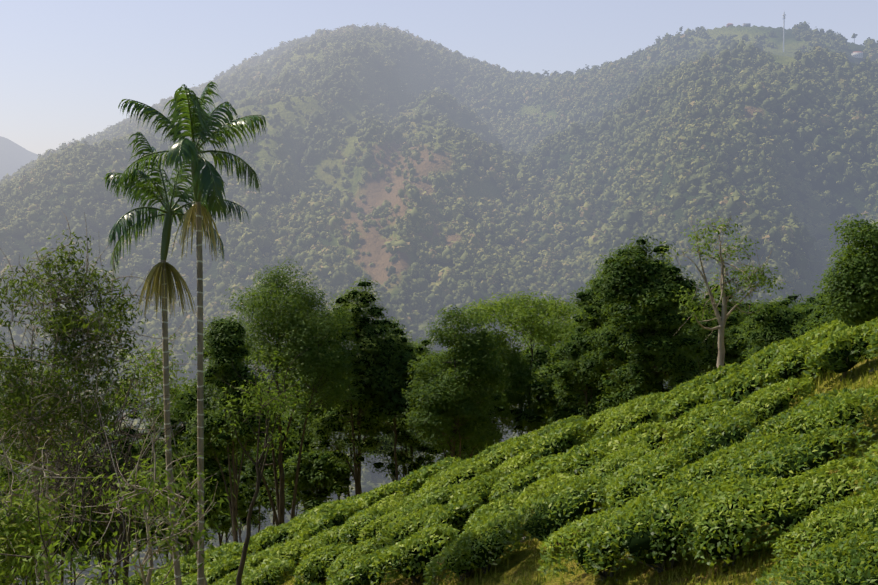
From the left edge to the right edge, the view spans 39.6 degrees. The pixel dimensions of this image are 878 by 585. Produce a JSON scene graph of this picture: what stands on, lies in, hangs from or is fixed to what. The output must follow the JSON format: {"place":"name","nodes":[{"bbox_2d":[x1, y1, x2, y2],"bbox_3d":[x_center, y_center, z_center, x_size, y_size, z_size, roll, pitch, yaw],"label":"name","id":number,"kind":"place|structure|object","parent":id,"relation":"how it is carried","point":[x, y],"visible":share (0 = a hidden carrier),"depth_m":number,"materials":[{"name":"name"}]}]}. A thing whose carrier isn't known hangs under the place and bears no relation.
{"place":"outdoors","nodes":[
{"label":"outdoors","id":0,"kind":"place"},
{"bbox_2d":[0,25,877,583],"bbox_3d":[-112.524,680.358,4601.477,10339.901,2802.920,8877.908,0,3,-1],"label":"mountain ground","id":1,"kind":"structure","parent":0,"point":[14,157],"depth_m":1418.53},
{"bbox_2d":[0,21,877,584],"bbox_3d":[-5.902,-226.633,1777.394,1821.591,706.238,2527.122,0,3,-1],"label":"mountain forest trees","id":2,"kind":"object","parent":1,"relation":"on","point":[312,205],"visible":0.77,"depth_m":1383.28,"materials":[{"name":"green plant"}]},
{"bbox_2d":[233,26,857,76],"bbox_3d":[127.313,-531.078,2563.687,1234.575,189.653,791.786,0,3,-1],"label":"forest skyline pines","id":3,"kind":"object","parent":1,"relation":"on","point":[854,35],"visible":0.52,"depth_m":2481.77,"materials":[{"name":"green plant"}]},
{"bbox_2d":[783,12,785,51],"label":"telecom mast","id":4,"kind":"object","parent":1,"relation":"on","point":[784,14],"visible":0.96,"depth_m":1943.92,"materials":[{"name":"metal"}]},
{"bbox_2d":[851,51,862,57],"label":"house slope","id":5,"kind":"structure","parent":1,"relation":"on","point":[857,54],"depth_m":1906.39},
{"bbox_2d":[0,0,877,154],"label":"sky","id":6,"kind":"structure","parent":0,"point":[67,67],"materials":[{"name":"blue"}]},
{"bbox_2d":[254,358,877,584],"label":"tea slope","id":7,"kind":"structure","parent":0,"point":[517,559],"depth_m":19.51,"materials":[{"name":"green plant"}]},
{"bbox_2d":[0,464,22,495],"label":"shrub","id":8,"kind":"object","parent":7,"relation":"on","point":[6,477],"visible":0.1,"depth_m":120.47,"materials":[{"name":"green plant"}]},
{"bbox_2d":[0,356,34,469],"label":"tree","id":9,"kind":"object","parent":7,"relation":"on","point":[8,451],"visible":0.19,"depth_m":89.86,"materials":[{"name":"green plant"}]},
{"bbox_2d":[0,553,64,584],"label":"shrub","id":10,"kind":"object","parent":7,"relation":"on","point":[24,577],"visible":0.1,"depth_m":146.72,"materials":[{"name":"green plant"}]},
{"bbox_2d":[0,429,81,584],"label":"shrub","id":11,"kind":"object","parent":7,"relation":"on","point":[29,521],"visible":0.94,"depth_m":17.64,"materials":[{"name":"green plant"}]},
{"bbox_2d":[0,363,82,584],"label":"tree","id":12,"kind":"object","parent":7,"relation":"on","point":[2,468],"visible":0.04,"depth_m":98.58,"materials":[{"name":"green plant"}]},
{"bbox_2d":[1,490,81,584],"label":"tree","id":13,"kind":"object","parent":7,"relation":"on","point":[62,550],"depth_m":98.38,"materials":[{"name":"green plant"}]},
{"bbox_2d":[12,464,84,584],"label":"tree","id":14,"kind":"object","parent":7,"relation":"on","point":[62,578],"visible":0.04,"depth_m":107.32,"materials":[{"name":"green plant"}]},
{"bbox_2d":[0,422,119,584],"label":"shrub","id":15,"kind":"object","parent":7,"relation":"on","point":[26,485],"visible":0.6,"depth_m":18.59,"materials":[{"name":"green plant"}]},
{"bbox_2d":[46,464,90,584],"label":"tree","id":16,"kind":"object","parent":7,"relation":"on","point":[71,559],"depth_m":143.46,"materials":[{"name":"green plant"}]},
{"bbox_2d":[0,213,172,584],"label":"silver oak tree","id":17,"kind":"object","parent":7,"relation":"on","point":[70,325],"visible":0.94,"depth_m":23.35,"materials":[{"name":"green plant"}]},
{"bbox_2d":[64,527,112,583],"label":"tree","id":18,"kind":"object","parent":7,"relation":"on","point":[97,554],"visible":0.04,"depth_m":143.53,"materials":[{"name":"green plant"}]},
{"bbox_2d":[74,448,118,583],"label":"tree","id":19,"kind":"object","parent":7,"relation":"on","point":[104,572],"visible":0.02,"depth_m":123.53,"materials":[{"name":"green plant"}]},
{"bbox_2d":[0,456,195,584],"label":"shrub","id":20,"kind":"object","parent":7,"relation":"on","point":[119,569],"visible":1,"depth_m":14.78,"materials":[{"name":"green plant"}]},
{"bbox_2d":[4,364,197,584],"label":"shrub","id":21,"kind":"object","parent":7,"relation":"on","point":[89,492],"visible":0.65,"depth_m":20.14,"materials":[{"name":"plant"}]},
{"bbox_2d":[59,478,146,584],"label":"tree","id":22,"kind":"object","parent":7,"relation":"on","point":[98,535],"visible":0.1,"depth_m":99.99,"materials":[{"name":"green plant"}]},
{"bbox_2d":[72,525,136,567],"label":"tree","id":23,"kind":"object","parent":7,"relation":"on","point":[84,559],"visible":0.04,"depth_m":153.55,"materials":[{"name":"green plant"}]},
{"bbox_2d":[63,376,163,584],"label":"tree","id":24,"kind":"object","parent":7,"relation":"on","point":[134,451],"visible":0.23,"depth_m":93.51,"materials":[{"name":"green plant"}]},
{"bbox_2d":[67,395,237,584],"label":"shrub","id":25,"kind":"object","parent":7,"relation":"on","point":[145,498],"visible":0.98,"depth_m":16.72,"materials":[{"name":"green plant"}]},
{"bbox_2d":[104,314,203,584],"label":"tree","id":26,"kind":"object","parent":7,"relation":"on","point":[155,367],"visible":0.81,"depth_m":28.21,"materials":[{"name":"green plant"}]},
{"bbox_2d":[107,400,222,584],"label":"tree","id":27,"kind":"object","parent":7,"relation":"on","point":[181,507],"visible":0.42,"depth_m":28.14,"materials":[{"name":"green plant"}]},
{"bbox_2d":[138,482,197,566],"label":"tree","id":28,"kind":"object","parent":7,"relation":"on","point":[164,531],"visible":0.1,"depth_m":120.50,"materials":[{"name":"green plant"}]},
{"bbox_2d":[102,132,248,584],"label":"areca palm","id":29,"kind":"object","parent":7,"relation":"on","point":[163,269],"visible":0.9,"depth_m":24.89,"materials":[{"name":"green plant"}]},
{"bbox_2d":[132,379,243,554],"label":"tree","id":30,"kind":"object","parent":7,"relation":"on","point":[212,470],"visible":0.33,"depth_m":88.45,"materials":[{"name":"green plant"}]},
{"bbox_2d":[116,81,267,584],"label":"areca palm","id":31,"kind":"object","parent":7,"relation":"on","point":[199,120],"visible":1,"depth_m":24.03,"materials":[{"name":"green plant"}]},
{"bbox_2d":[157,445,232,552],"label":"tree","id":32,"kind":"object","parent":7,"relation":"on","point":[174,469],"depth_m":130.15,"materials":[{"name":"green plant"}]},
{"bbox_2d":[147,458,248,524],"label":"tree","id":33,"kind":"object","parent":7,"relation":"on","point":[187,479],"visible":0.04,"depth_m":120.22,"materials":[{"name":"green plant"}]},
{"bbox_2d":[177,455,272,545],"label":"tree","id":34,"kind":"object","parent":7,"relation":"on","point":[224,521],"visible":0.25,"depth_m":107.10,"materials":[{"name":"green plant"}]},
{"bbox_2d":[180,314,280,541],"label":"tree","id":35,"kind":"object","parent":7,"relation":"on","point":[224,339],"visible":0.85,"depth_m":82.55,"materials":[{"name":"green plant"}]},
{"bbox_2d":[208,471,278,542],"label":"tree","id":36,"kind":"object","parent":7,"relation":"on","point":[252,524],"visible":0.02,"depth_m":155.21,"materials":[{"name":"green plant"}]},
{"bbox_2d":[220,449,271,542],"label":"tree","id":37,"kind":"object","parent":7,"relation":"on","point":[242,467],"visible":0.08,"depth_m":130.76,"materials":[{"name":"green plant"}]},
{"bbox_2d":[235,424,286,532],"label":"tree","id":38,"kind":"object","parent":7,"relation":"on","point":[252,485],"depth_m":134.01,"materials":[{"name":"green plant"}]},
{"bbox_2d":[206,345,317,584],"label":"tree","id":39,"kind":"object","parent":7,"relation":"on","point":[269,402],"visible":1,"depth_m":28.14,"materials":[{"name":"green plant"}]},
{"bbox_2d":[186,256,366,525],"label":"tree","id":40,"kind":"object","parent":7,"relation":"on","point":[300,325],"visible":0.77,"depth_m":90.38,"materials":[{"name":"green plant"}]},
{"bbox_2d":[251,383,314,525],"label":"tree","id":41,"kind":"object","parent":7,"relation":"on","point":[276,430],"depth_m":125.62,"materials":[{"name":"green plant"}]},
{"bbox_2d":[244,427,333,516],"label":"tree","id":42,"kind":"object","parent":7,"relation":"on","point":[262,496],"visible":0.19,"depth_m":106.26,"materials":[{"name":"green plant"}]},
{"bbox_2d":[251,412,353,508],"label":"tree","id":43,"kind":"object","parent":7,"relation":"on","point":[298,424],"visible":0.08,"depth_m":118.69,"materials":[{"name":"green plant"}]},
{"bbox_2d":[273,447,353,512],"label":"tree","id":44,"kind":"object","parent":7,"relation":"on","point":[317,469],"visible":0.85,"depth_m":100.44,"materials":[{"name":"green plant"}]},
{"bbox_2d":[278,314,353,454],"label":"tree","id":45,"kind":"object","parent":7,"relation":"on","point":[309,420],"visible":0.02,"depth_m":108.03,"materials":[{"name":"green plant"}]},
{"bbox_2d":[290,370,393,499],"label":"tree","id":46,"kind":"object","parent":7,"relation":"on","point":[321,410],"visible":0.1,"depth_m":103.66,"materials":[{"name":"green plant"}]},
{"bbox_2d":[307,277,418,495],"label":"tree","id":47,"kind":"object","parent":7,"relation":"on","point":[369,334],"visible":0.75,"depth_m":96.45,"materials":[{"name":"green plant"}]},
{"bbox_2d":[343,422,431,480],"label":"tree","id":48,"kind":"object","parent":7,"relation":"on","point":[385,442],"visible":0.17,"depth_m":153.76,"materials":[{"name":"green plant"}]},
{"bbox_2d":[350,351,431,480],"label":"tree","id":49,"kind":"object","parent":7,"relation":"on","point":[392,404],"visible":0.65,"depth_m":94.39,"materials":[{"name":"green plant"}]},
{"bbox_2d":[379,327,433,361],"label":"tree","id":50,"kind":"object","parent":7,"relation":"on","point":[411,342],"depth_m":151.57,"materials":[{"name":"green plant"}]},
{"bbox_2d":[354,337,465,486],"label":"tree","id":51,"kind":"object","parent":7,"relation":"on","point":[405,461],"visible":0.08,"depth_m":103.02,"materials":[{"name":"green plant"}]},
{"bbox_2d":[396,341,440,455],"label":"tree","id":52,"kind":"object","parent":7,"relation":"on","point":[419,350],"visible":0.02,"depth_m":104.37,"materials":[{"name":"green plant"}]},
{"bbox_2d":[401,303,511,461],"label":"tree","id":53,"kind":"object","parent":7,"relation":"on","point":[449,408],"visible":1,"depth_m":84.47,"materials":[{"name":"green plant"}]},
{"bbox_2d":[429,443,484,463],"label":"tree","id":54,"kind":"object","parent":7,"relation":"on","point":[464,454],"depth_m":114.26,"materials":[{"name":"green plant"}]},
{"bbox_2d":[411,376,510,458],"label":"tree","id":55,"kind":"object","parent":7,"relation":"on","point":[502,408],"visible":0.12,"depth_m":94.93,"materials":[{"name":"green plant"}]},
{"bbox_2d":[99,317,877,584],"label":"tea bushes","id":56,"kind":"object","parent":7,"relation":"on","point":[404,501],"depth_m":22.56,"materials":[{"name":"green plant"}]},
{"bbox_2d":[461,330,547,449],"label":"tree","id":57,"kind":"object","parent":7,"relation":"on","point":[515,390],"visible":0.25,"depth_m":98.17,"materials":[{"name":"green plant"}]},
{"bbox_2d":[501,344,548,434],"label":"tree","id":58,"kind":"object","parent":7,"relation":"on","point":[527,351],"depth_m":127.85,"materials":[{"name":"green plant"}]},
{"bbox_2d":[461,288,592,432],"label":"albizia tree","id":59,"kind":"object","parent":7,"relation":"on","point":[533,324],"visible":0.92,"depth_m":98.37,"materials":[{"name":"green plant"}]},
{"bbox_2d":[519,342,575,380],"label":"tree","id":60,"kind":"object","parent":7,"relation":"on","point":[540,357],"visible":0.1,"depth_m":124.55,"materials":[{"name":"green plant"}]},
{"bbox_2d":[506,371,605,435],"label":"tree","id":61,"kind":"object","parent":7,"relation":"on","point":[545,392],"visible":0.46,"depth_m":96.20,"materials":[{"name":"green plant"}]},
{"bbox_2d":[525,362,589,429],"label":"tree","id":62,"kind":"object","parent":7,"relation":"on","point":[540,379],"visible":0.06,"depth_m":112.83,"materials":[{"name":"green plant"}]},
{"bbox_2d":[245,354,877,584],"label":"grass and weeds","id":63,"kind":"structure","parent":7,"relation":"on","point":[725,569],"depth_m":19.99,"materials":[{"name":"green plant"}]},
{"bbox_2d":[516,317,608,358],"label":"albizia tree","id":64,"kind":"object","parent":7,"relation":"on","point":[559,337],"visible":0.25,"depth_m":108.31,"materials":[{"name":"green plant"}]},
{"bbox_2d":[542,284,633,419],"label":"tree","id":65,"kind":"object","parent":7,"relation":"on","point":[570,377],"visible":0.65,"depth_m":84.86,"materials":[{"name":"green plant"}]},
{"bbox_2d":[402,378,872,584],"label":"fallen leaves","id":66,"kind":"object","parent":7,"relation":"on","point":[624,560],"visible":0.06,"depth_m":19.33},
{"bbox_2d":[577,233,714,411],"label":"tree","id":67,"kind":"object","parent":7,"relation":"on","point":[635,343],"visible":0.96,"depth_m":78.31,"materials":[{"name":"green plant"}]},
{"bbox_2d":[461,368,877,580],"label":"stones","id":68,"kind":"object","parent":7,"relation":"on","point":[870,370],"visible":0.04,"depth_m":22.78,"materials":[{"name":"grey stone"}]},
{"bbox_2d":[663,299,750,388],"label":"tree","id":69,"kind":"object","parent":7,"relation":"on","point":[732,348],"visible":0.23,"depth_m":104.54,"materials":[{"name":"green plant"}]},
{"bbox_2d":[671,281,757,371],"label":"tree","id":70,"kind":"object","parent":7,"relation":"on","point":[707,297],"visible":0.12,"depth_m":116.47,"materials":[{"name":"green plant"}]},
{"bbox_2d":[654,207,790,372],"bbox_3d":[8.806,1.587,37.783,4.035,8.805,3.591,0,3,-1],"label":"tree","id":71,"kind":"object","parent":7,"relation":"on","point":[752,277],"visible":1,"depth_m":37.76,"materials":[{"name":"green plant"}]},
{"bbox_2d":[701,296,744,373],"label":"tree","id":72,"kind":"object","parent":7,"relation":"on","point":[731,301],"depth_m":133.54,"materials":[{"name":"green plant"}]},
{"bbox_2d":[700,307,748,356],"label":"tree","id":73,"kind":"object","parent":7,"relation":"on","point":[735,321],"depth_m":120.24,"materials":[{"name":"green plant"}]},
{"bbox_2d":[736,297,809,359],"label":"tree","id":74,"kind":"object","parent":7,"relation":"on","point":[776,326],"visible":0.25,"depth_m":93.39,"materials":[{"name":"green plant"}]},
{"bbox_2d":[735,302,820,363],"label":"tree","id":75,"kind":"object","parent":7,"relation":"on","point":[741,354],"visible":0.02,"depth_m":100.58,"materials":[{"name":"green plant"}]},
{"bbox_2d":[773,290,803,309],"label":"tree","id":76,"kind":"object","parent":7,"relation":"on","point":[794,298],"visible":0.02,"depth_m":142.78,"materials":[{"name":"green plant"}]},
{"bbox_2d":[791,303,822,339],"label":"tree","id":77,"kind":"object","parent":7,"relation":"on","point":[809,308],"depth_m":94.71,"materials":[{"name":"green plant"}]},
{"bbox_2d":[793,290,835,307],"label":"tree","id":78,"kind":"object","parent":7,"relation":"on","point":[810,299],"visible":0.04,"depth_m":134.30,"materials":[{"name":"green plant"}]},
{"bbox_2d":[792,295,857,342],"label":"tree","id":79,"kind":"object","parent":7,"relation":"on","point":[815,316],"visible":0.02,"depth_m":89.42,"materials":[{"name":"green plant"}]},
{"bbox_2d":[804,214,877,337],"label":"tree","id":80,"kind":"object","parent":7,"relation":"on","point":[853,294],"visible":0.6,"depth_m":60.58,"materials":[{"name":"green plant"}]}
]}

